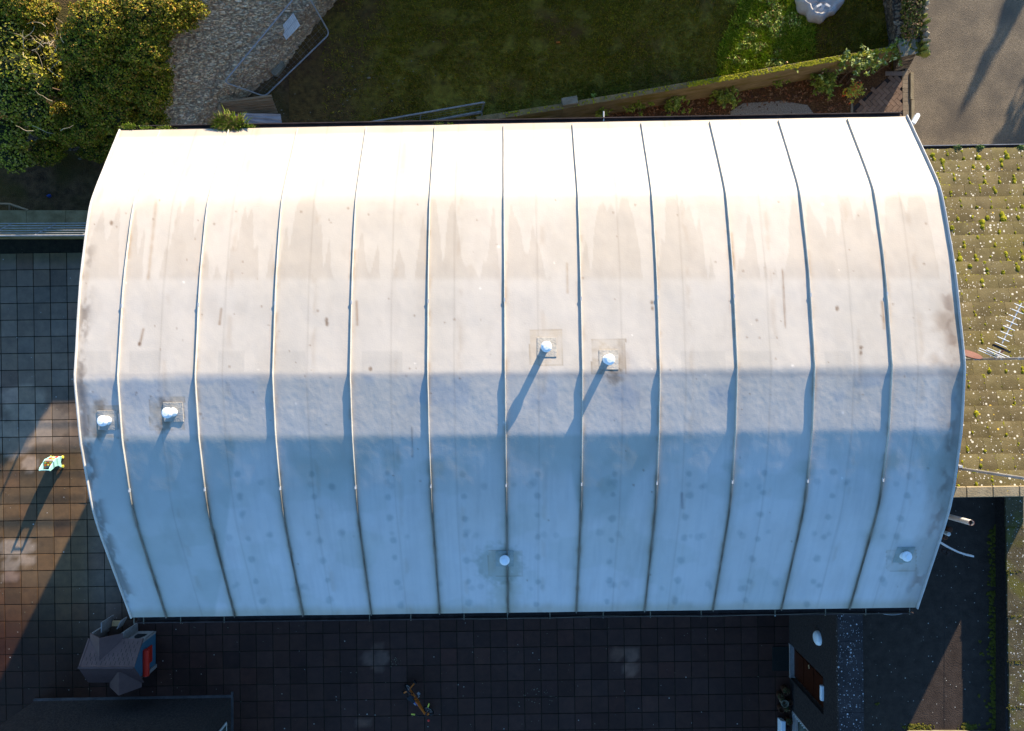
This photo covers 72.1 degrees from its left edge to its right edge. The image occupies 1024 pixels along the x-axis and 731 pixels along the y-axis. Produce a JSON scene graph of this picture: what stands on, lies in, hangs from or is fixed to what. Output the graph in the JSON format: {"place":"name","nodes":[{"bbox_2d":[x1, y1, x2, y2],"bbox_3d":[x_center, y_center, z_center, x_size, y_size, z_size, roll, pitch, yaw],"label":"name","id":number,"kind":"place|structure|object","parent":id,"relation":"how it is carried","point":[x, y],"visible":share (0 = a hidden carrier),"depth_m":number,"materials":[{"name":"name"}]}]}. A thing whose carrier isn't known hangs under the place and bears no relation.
{"place":"outdoors","nodes":[
{"label":"outdoors","id":0,"kind":"place"},
{"bbox_2d":[0,0,288,209],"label":"bare ground","id":1,"kind":"structure","parent":0,"point":[69,182],"depth_m":16.93,"materials":[{"name":"soil"}]},
{"bbox_2d":[0,0,60,48],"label":"corner shrub","id":2,"kind":"object","parent":1,"relation":"on","point":[34,12],"visible":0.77,"depth_m":14.71,"materials":[{"name":"green plant"}]},
{"bbox_2d":[0,12,68,173],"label":"garden shrub","id":3,"kind":"object","parent":1,"relation":"on","point":[27,104],"visible":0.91,"depth_m":15.00,"materials":[{"name":"green plant"}]},
{"bbox_2d":[14,18,71,133],"bbox_3d":[-10.114,-6.105,14.752,2.210,1.345,2.598,0,90,0],"label":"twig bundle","id":4,"kind":"object","parent":3,"relation":"attached to","point":[39,57],"visible":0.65,"depth_m":14.61,"materials":[{"name":"brown wood"}]},
{"bbox_2d":[0,127,81,150],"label":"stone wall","id":5,"kind":"structure","parent":1,"relation":"on","point":[31,137],"depth_m":16.61,"materials":[{"name":"grey stone"}]},
{"bbox_2d":[0,210,87,238],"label":"yard wall","id":6,"kind":"structure","parent":1,"relation":"on","point":[43,216],"depth_m":15.95,"materials":[{"name":"grey concrete"}]},
{"bbox_2d":[0,203,28,209],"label":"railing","id":7,"kind":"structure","parent":6,"relation":"attached to","point":[14,205],"depth_m":15.98,"materials":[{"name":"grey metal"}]},
{"bbox_2d":[0,223,85,236],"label":"railing","id":8,"kind":"object","parent":6,"relation":"on","point":[41,231],"visible":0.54,"depth_m":15.52,"materials":[{"name":"metal"}]},
{"bbox_2d":[23,0,210,167],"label":"ivy bush","id":9,"kind":"object","parent":1,"relation":"on","point":[118,52],"visible":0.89,"depth_m":15.08,"materials":[{"name":"green plant"}]},
{"bbox_2d":[130,0,336,124],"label":"gravel path","id":10,"kind":"structure","parent":1,"relation":"on","point":[212,51],"depth_m":16.22,"materials":[{"name":"grey gravel"}]},
{"bbox_2d":[218,95,277,115],"bbox_3d":[-6.194,-5.987,16.582,1.294,0.525,0.431,-7,90,0],"label":"timber box","id":11,"kind":"object","parent":1,"relation":"on","point":[264,104],"visible":0.74,"depth_m":16.54,"materials":[{"name":"brown wood"}]},
{"bbox_2d":[241,113,281,122],"bbox_3d":[-5.824,-5.760,16.436,1.031,0.120,0.364,12,90,0],"label":"metal sheet","id":12,"kind":"object","parent":11,"relation":"on","point":[264,118],"visible":0.59,"depth_m":16.42,"materials":[{"name":"grey metal"}]},
{"bbox_2d":[270,61,284,76],"bbox_3d":[-5.600,-7.111,16.835,0.397,0.130,0.276,-39,90,0],"label":"concrete block","id":13,"kind":"object","parent":1,"relation":"on","point":[277,70],"depth_m":16.77,"materials":[{"name":"grey concrete"}]},
{"bbox_2d":[0,240,789,730],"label":"paving","id":14,"kind":"structure","parent":0,"point":[182,661],"depth_m":16.89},
{"bbox_2d":[39,456,63,470],"bbox_3d":[-10.889,2.308,16.636,0.302,0.500,0.305,0,90,0],"label":"baby walker","id":15,"kind":"object","parent":14,"relation":"on","point":[51,462],"visible":1,"depth_m":16.56,"materials":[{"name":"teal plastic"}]},
{"bbox_2d":[0,692,233,730],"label":"pebbledash shed","id":16,"kind":"structure","parent":14,"relation":"on","point":[183,713],"depth_m":16.17,"materials":[{"name":"stone"}]},
{"bbox_2d":[219,722,226,730],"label":"window frame","id":17,"kind":"structure","parent":16,"relation":"in","point":[224,728],"depth_m":16.39,"materials":[{"name":"white paint"}]},
{"bbox_2d":[78,615,156,694],"bbox_3d":[-9.098,6.708,16.363,1.344,1.051,1.524,0,90,0],"label":"playhouse","id":18,"kind":"object","parent":14,"relation":"on","point":[123,662],"visible":1,"depth_m":16.08,"materials":[{"name":"grey plastic"}]},
{"bbox_2d":[101,615,113,632],"bbox_3d":[-9.510,6.070,16.550,0.020,0.500,0.240,0,90,0],"label":"door leaf","id":19,"kind":"structure","parent":18,"relation":"in","point":[107,623],"depth_m":16.51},
{"bbox_2d":[134,634,146,637],"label":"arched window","id":20,"kind":"structure","parent":18,"relation":"in","point":[138,635],"depth_m":16.59,"materials":[{"name":"black glass"}]},
{"bbox_2d":[0,253,761,724],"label":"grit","id":21,"kind":"object","parent":14,"relation":"on","point":[194,627],"visible":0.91,"depth_m":16.88,"materials":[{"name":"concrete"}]},
{"bbox_2d":[74,111,965,623],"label":"hall","id":22,"kind":"structure","parent":14,"relation":"on","point":[650,367],"depth_m":11.03,"materials":[{"name":"metal"}]},
{"bbox_2d":[118,122,139,129],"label":"grass tuft","id":23,"kind":"object","parent":22,"relation":"on","point":[128,126],"visible":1,"depth_m":12.14,"materials":[{"name":"green plant"}]},
{"bbox_2d":[137,125,154,128],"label":"grass tuft","id":24,"kind":"object","parent":22,"relation":"on","point":[146,127],"visible":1,"depth_m":12.15,"materials":[{"name":"green plant"}]},
{"bbox_2d":[154,124,176,129],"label":"grass tuft","id":25,"kind":"object","parent":22,"relation":"on","point":[164,127],"visible":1,"depth_m":12.15,"materials":[{"name":"green plant"}]},
{"bbox_2d":[207,104,250,131],"bbox_3d":[-4.858,-4.177,12.119,0.778,0.151,0.551,17,90,0],"label":"grass tuft","id":26,"kind":"object","parent":22,"relation":"on","point":[226,121],"visible":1,"depth_m":12.09,"materials":[{"name":"green plant"}]},
{"bbox_2d":[948,514,974,525],"bbox_3d":[7.793,2.683,12.274,0.230,0.866,0.096,31,90,0],"label":"soil pipe","id":27,"kind":"object","parent":22,"relation":"attached to","point":[962,520],"visible":0.9,"depth_m":12.12,"materials":[{"name":"white paint"}]},
{"bbox_2d":[772,646,788,670],"bbox_3d":[6.441,7.027,16.878,0.400,0.016,0.580,0,90,0],"label":"doormat","id":28,"kind":"object","parent":14,"relation":"on","point":[780,658],"visible":1,"depth_m":16.87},
{"bbox_2d":[776,691,784,700],"bbox_3d":[6.374,7.852,16.739,0.189,0.298,0.193,0,90,0],"label":"plant pot","id":29,"kind":"object","parent":14,"relation":"on","point":[780,696],"visible":1,"depth_m":16.66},
{"bbox_2d":[777,704,784,712],"bbox_3d":[6.396,8.168,16.788,0.148,0.200,0.148,0,90,0],"label":"plant pot","id":30,"kind":"object","parent":14,"relation":"on","point":[780,708],"visible":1,"depth_m":16.74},
{"bbox_2d":[778,718,785,730],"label":"trough","id":31,"kind":"object","parent":14,"relation":"on","point":[781,724],"visible":1,"depth_m":16.63,"materials":[{"name":"white plastic"}]},
{"bbox_2d":[779,699,788,707],"bbox_3d":[6.460,8.003,16.768,0.180,0.240,0.180,0,90,0],"label":"plant pot","id":32,"kind":"object","parent":14,"relation":"on","point":[785,703],"visible":0.93,"depth_m":16.69,"materials":[{"name":"concrete"}]},
{"bbox_2d":[780,685,789,695],"bbox_3d":[6.489,7.713,16.734,0.191,0.307,0.214,-45,90,0],"label":"plant pot","id":33,"kind":"object","parent":14,"relation":"on","point":[785,690],"visible":1,"depth_m":16.67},
{"bbox_2d":[783,707,790,712],"bbox_3d":[6.524,8.161,16.756,0.148,0.263,0.193,-40,90,0],"label":"plant pot","id":34,"kind":"object","parent":14,"relation":"on","point":[787,709],"visible":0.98,"depth_m":16.66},
{"bbox_2d":[784,716,792,725],"bbox_3d":[6.565,8.441,16.744,0.161,0.288,0.206,-32,90,0],"label":"plant pot","id":35,"kind":"object","parent":14,"relation":"on","point":[788,720],"visible":1,"depth_m":16.66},
{"bbox_2d":[785,697,792,705],"bbox_3d":[6.595,7.995,16.778,0.127,0.220,0.127,0,90,0],"label":"plant pot","id":36,"kind":"object","parent":14,"relation":"on","point":[789,701],"visible":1,"depth_m":16.73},
{"bbox_2d":[402,680,433,721],"bbox_3d":[-2.207,7.934,16.614,0.982,0.542,0.474,39,90,0],"label":"childs bike","id":37,"kind":"object","parent":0,"point":[417,702],"visible":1,"depth_m":16.62,"materials":[{"name":"orange metal"}]},
{"bbox_2d":[0,69,904,726],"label":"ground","id":38,"kind":"structure","parent":0,"point":[62,239],"depth_m":17.00,"materials":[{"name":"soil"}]},
{"bbox_2d":[863,497,994,730],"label":"side yard","id":39,"kind":"structure","parent":38,"relation":"on","point":[903,669],"depth_m":16.90,"materials":[{"name":"grey asphalt"}]},
{"bbox_2d":[789,614,863,730],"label":"annexe wall","id":40,"kind":"structure","parent":39,"relation":"on","point":[826,672],"depth_m":14.87,"materials":[{"name":"black concrete"}]},
{"bbox_2d":[792,711,807,730],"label":"window frame","id":41,"kind":"structure","parent":40,"relation":"in","point":[796,726],"depth_m":16.65,"materials":[{"name":"white plastic"}]},
{"bbox_2d":[794,648,822,706],"bbox_3d":[6.761,7.067,15.980,0.099,1.780,0.737,0,90,0],"label":"door","id":42,"kind":"structure","parent":40,"relation":"in","point":[805,673],"depth_m":16.05,"materials":[{"name":"brown wood"}]},
{"bbox_2d":[875,524,995,730],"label":"ground moss","id":43,"kind":"object","parent":39,"relation":"on","point":[992,704],"visible":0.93,"depth_m":16.88,"materials":[{"name":"green plant"}]},
{"bbox_2d":[944,589,944,729],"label":"yard joint","id":44,"kind":"object","parent":39,"relation":"on","point":[944,659],"visible":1,"depth_m":16.89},
{"bbox_2d":[906,730,995,730],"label":"yard kerb","id":45,"kind":"structure","parent":39,"relation":"on","point":[950,730],"depth_m":16.87,"materials":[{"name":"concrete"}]},
{"bbox_2d":[922,144,1023,497],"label":"tiled building","id":46,"kind":"structure","parent":39,"relation":"on","point":[983,192],"depth_m":13.33,"materials":[{"name":"tile"}]},
{"bbox_2d":[953,144,962,148],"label":"weed","id":47,"kind":"object","parent":46,"relation":"on","point":[958,146],"visible":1,"depth_m":14.45,"materials":[{"name":"green plant"}]},
{"bbox_2d":[976,144,985,149],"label":"weed","id":48,"kind":"object","parent":46,"relation":"on","point":[980,146],"visible":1,"depth_m":14.46,"materials":[{"name":"green plant"}]},
{"bbox_2d":[958,465,1023,479],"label":"aerial mast","id":49,"kind":"object","parent":46,"relation":"on","point":[960,467],"visible":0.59,"depth_m":11.57,"materials":[{"name":"metal"}]},
{"bbox_2d":[966,303,1023,359],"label":"tv aerial","id":50,"kind":"object","parent":46,"relation":"attached to","point":[1008,351],"visible":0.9,"depth_m":11.69,"materials":[{"name":"metal"}]},
{"bbox_2d":[965,350,982,359],"bbox_3d":[7.969,-0.184,12.179,0.504,0.362,0.179,15,90,0],"label":"satellite dish","id":51,"kind":"object","parent":50,"relation":"attached to","point":[972,355],"visible":0.81,"depth_m":12.21,"materials":[{"name":"red paint"}]},
{"bbox_2d":[995,497,1023,730],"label":"wall","id":52,"kind":"structure","parent":39,"relation":"on","point":[1009,600],"depth_m":16.49,"materials":[{"name":"grey concrete"}]},
{"bbox_2d":[905,0,1023,144],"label":"lane","id":53,"kind":"structure","parent":38,"relation":"on","point":[969,80],"depth_m":16.85,"materials":[{"name":"grey asphalt"}]},
{"bbox_2d":[893,37,917,70],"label":"stone pier","id":54,"kind":"structure","parent":53,"relation":"on","point":[907,60],"depth_m":15.83,"materials":[{"name":"stone"}]},
{"bbox_2d":[909,72,914,128],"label":"kerb","id":55,"kind":"structure","parent":53,"relation":"on","point":[911,86],"depth_m":16.80,"materials":[{"name":"beige concrete"}]},
{"bbox_2d":[289,0,892,122],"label":"lawn","id":56,"kind":"structure","parent":0,"point":[309,82],"depth_m":16.89,"materials":[{"name":"green plant"}]},
{"bbox_2d":[225,0,328,95],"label":"temporary fence","id":57,"kind":"object","parent":56,"relation":"on","point":[261,37],"visible":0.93,"depth_m":16.30,"materials":[{"name":"metal"}]},
{"bbox_2d":[283,13,299,39],"bbox_3d":[-5.146,-7.848,16.300,0.475,0.305,0.274,-32,90,0],"label":"board","id":58,"kind":"object","parent":57,"relation":"attached to","point":[290,27],"visible":0.98,"depth_m":16.28,"materials":[{"name":"white paint"}]},
{"bbox_2d":[374,102,484,120],"bbox_3d":[-2.144,-5.781,16.475,3.102,0.691,0.082,-9,90,0],"label":"barrier","id":59,"kind":"object","parent":56,"relation":"on","point":[483,103],"visible":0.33,"depth_m":16.14,"materials":[{"name":"metal"}]},
{"bbox_2d":[433,111,482,119],"bbox_3d":[-1.942,-5.610,16.675,2.580,0.388,0.268,-10,90,0],"label":"barrier","id":60,"kind":"object","parent":56,"relation":"on","point":[455,116],"visible":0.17,"depth_m":16.48,"materials":[{"name":"metal"}]},
{"bbox_2d":[476,45,897,118],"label":"garden wall","id":61,"kind":"structure","parent":56,"relation":"on","point":[571,107],"depth_m":16.05,"materials":[{"name":"concrete"}]},
{"bbox_2d":[727,0,802,66],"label":"weeds","id":62,"kind":"object","parent":56,"relation":"on","point":[767,21],"visible":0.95,"depth_m":16.81,"materials":[{"name":"green plant"}]},
{"bbox_2d":[714,0,818,76],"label":"long grass","id":63,"kind":"structure","parent":56,"relation":"on","point":[786,55],"depth_m":16.84,"materials":[{"name":"green plant"}]},
{"bbox_2d":[795,0,844,23],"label":"builders bag","id":64,"kind":"object","parent":56,"relation":"on","point":[817,11],"visible":1,"depth_m":16.61,"materials":[{"name":"white fabric"}]},
{"bbox_2d":[883,0,931,58],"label":"lane wall","id":65,"kind":"structure","parent":56,"relation":"on","point":[905,19],"depth_m":15.78,"materials":[{"name":"stone"}]},
{"bbox_2d":[593,61,891,116],"bbox_3d":[5.008,-5.890,16.848,8.174,0.001,2.827,0,90,0],"label":"planting bed","id":66,"kind":"object","parent":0,"point":[875,79],"visible":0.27,"depth_m":16.85,"materials":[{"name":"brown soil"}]},
{"bbox_2d":[591,93,612,116],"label":"laurel shrub","id":67,"kind":"object","parent":66,"relation":"on","point":[599,114],"visible":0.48,"depth_m":16.40,"materials":[{"name":"green plant"}]},
{"bbox_2d":[622,86,654,115],"bbox_3d":[2.953,-6.119,16.540,0.792,0.638,0.561,-12,90,0],"label":"laurel shrub","id":68,"kind":"object","parent":66,"relation":"on","point":[639,105],"visible":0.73,"depth_m":16.48,"materials":[{"name":"green plant"}]},
{"bbox_2d":[663,95,692,115],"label":"laurel shrub","id":69,"kind":"object","parent":66,"relation":"on","point":[669,104],"visible":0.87,"depth_m":16.41,"materials":[{"name":"green plant"}]},
{"bbox_2d":[708,86,741,109],"bbox_3d":[5.003,-6.311,16.524,0.790,0.682,0.697,0,90,0],"label":"laurel shrub","id":70,"kind":"object","parent":66,"relation":"on","point":[724,97],"visible":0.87,"depth_m":16.41,"materials":[{"name":"green plant"}]},
{"bbox_2d":[730,101,812,114],"bbox_3d":[6.268,-5.405,16.837,2.090,0.001,1.856,0,90,0],"label":"gravel patch","id":71,"kind":"object","parent":66,"relation":"on","point":[773,108],"visible":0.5,"depth_m":16.84,"materials":[{"name":"grey gravel"}]},
{"bbox_2d":[767,61,798,87],"bbox_3d":[6.232,-6.831,16.401,0.715,0.922,0.592,25,90,0],"label":"laurel shrub","id":72,"kind":"object","parent":66,"relation":"on","point":[779,84],"visible":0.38,"depth_m":16.51,"materials":[{"name":"green plant"}]},
{"bbox_2d":[808,68,841,100],"bbox_3d":[7.320,-6.625,16.516,0.753,0.696,0.819,-34,90,0],"label":"laurel shrub","id":73,"kind":"object","parent":66,"relation":"on","point":[827,83],"visible":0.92,"depth_m":16.41,"materials":[{"name":"green plant"}]},
{"bbox_2d":[819,43,887,83],"bbox_3d":[7.780,-6.844,16.297,1.513,1.130,0.798,-21,90,0],"label":"laurel shrub","id":74,"kind":"object","parent":66,"relation":"on","point":[869,59],"visible":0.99,"depth_m":15.92,"materials":[{"name":"green plant"}]},
{"bbox_2d":[842,78,867,103],"bbox_3d":[8.048,-6.465,16.546,0.568,0.644,0.600,-18,90,0],"label":"laurel shrub","id":75,"kind":"object","parent":66,"relation":"on","point":[853,89],"visible":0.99,"depth_m":16.42,"materials":[{"name":"green plant"}]},
{"bbox_2d":[877,37,909,71],"bbox_3d":[8.694,-7.139,16.315,0.643,1.098,0.782,0,90,0],"label":"laurel shrub","id":76,"kind":"object","parent":66,"relation":"on","point":[895,56],"visible":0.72,"depth_m":15.91,"materials":[{"name":"green plant"}]},
{"bbox_2d":[854,71,908,116],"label":"path","id":77,"kind":"structure","parent":0,"point":[874,102],"depth_m":16.84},
{"bbox_2d":[937,534,944,553],"bbox_3d":[7.848,3.454,15.550,1.756,2.700,0.697,0,90,0],"label":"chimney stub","id":78,"kind":"object","parent":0,"point":[941,545],"visible":0.07,"depth_m":14.20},
{"bbox_2d":[945,526,952,532],"bbox_3d":[8.643,3.243,14.045,0.119,0.310,0.119,0,90,0],"label":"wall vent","id":79,"kind":"object","parent":78,"relation":"on","point":[948,529],"depth_m":13.90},
{"bbox_2d":[938,542,973,556],"bbox_3d":[8.076,3.428,13.175,0.711,0.650,0.205,24,90,0],"label":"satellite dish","id":80,"kind":"object","parent":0,"point":[945,552],"visible":0.83,"depth_m":12.94,"materials":[{"name":"white paint"}]},
{"bbox_2d":[1023,497,1023,526],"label":"ground","id":81,"kind":"structure","parent":0,"point":[1023,511],"depth_m":16.89,"materials":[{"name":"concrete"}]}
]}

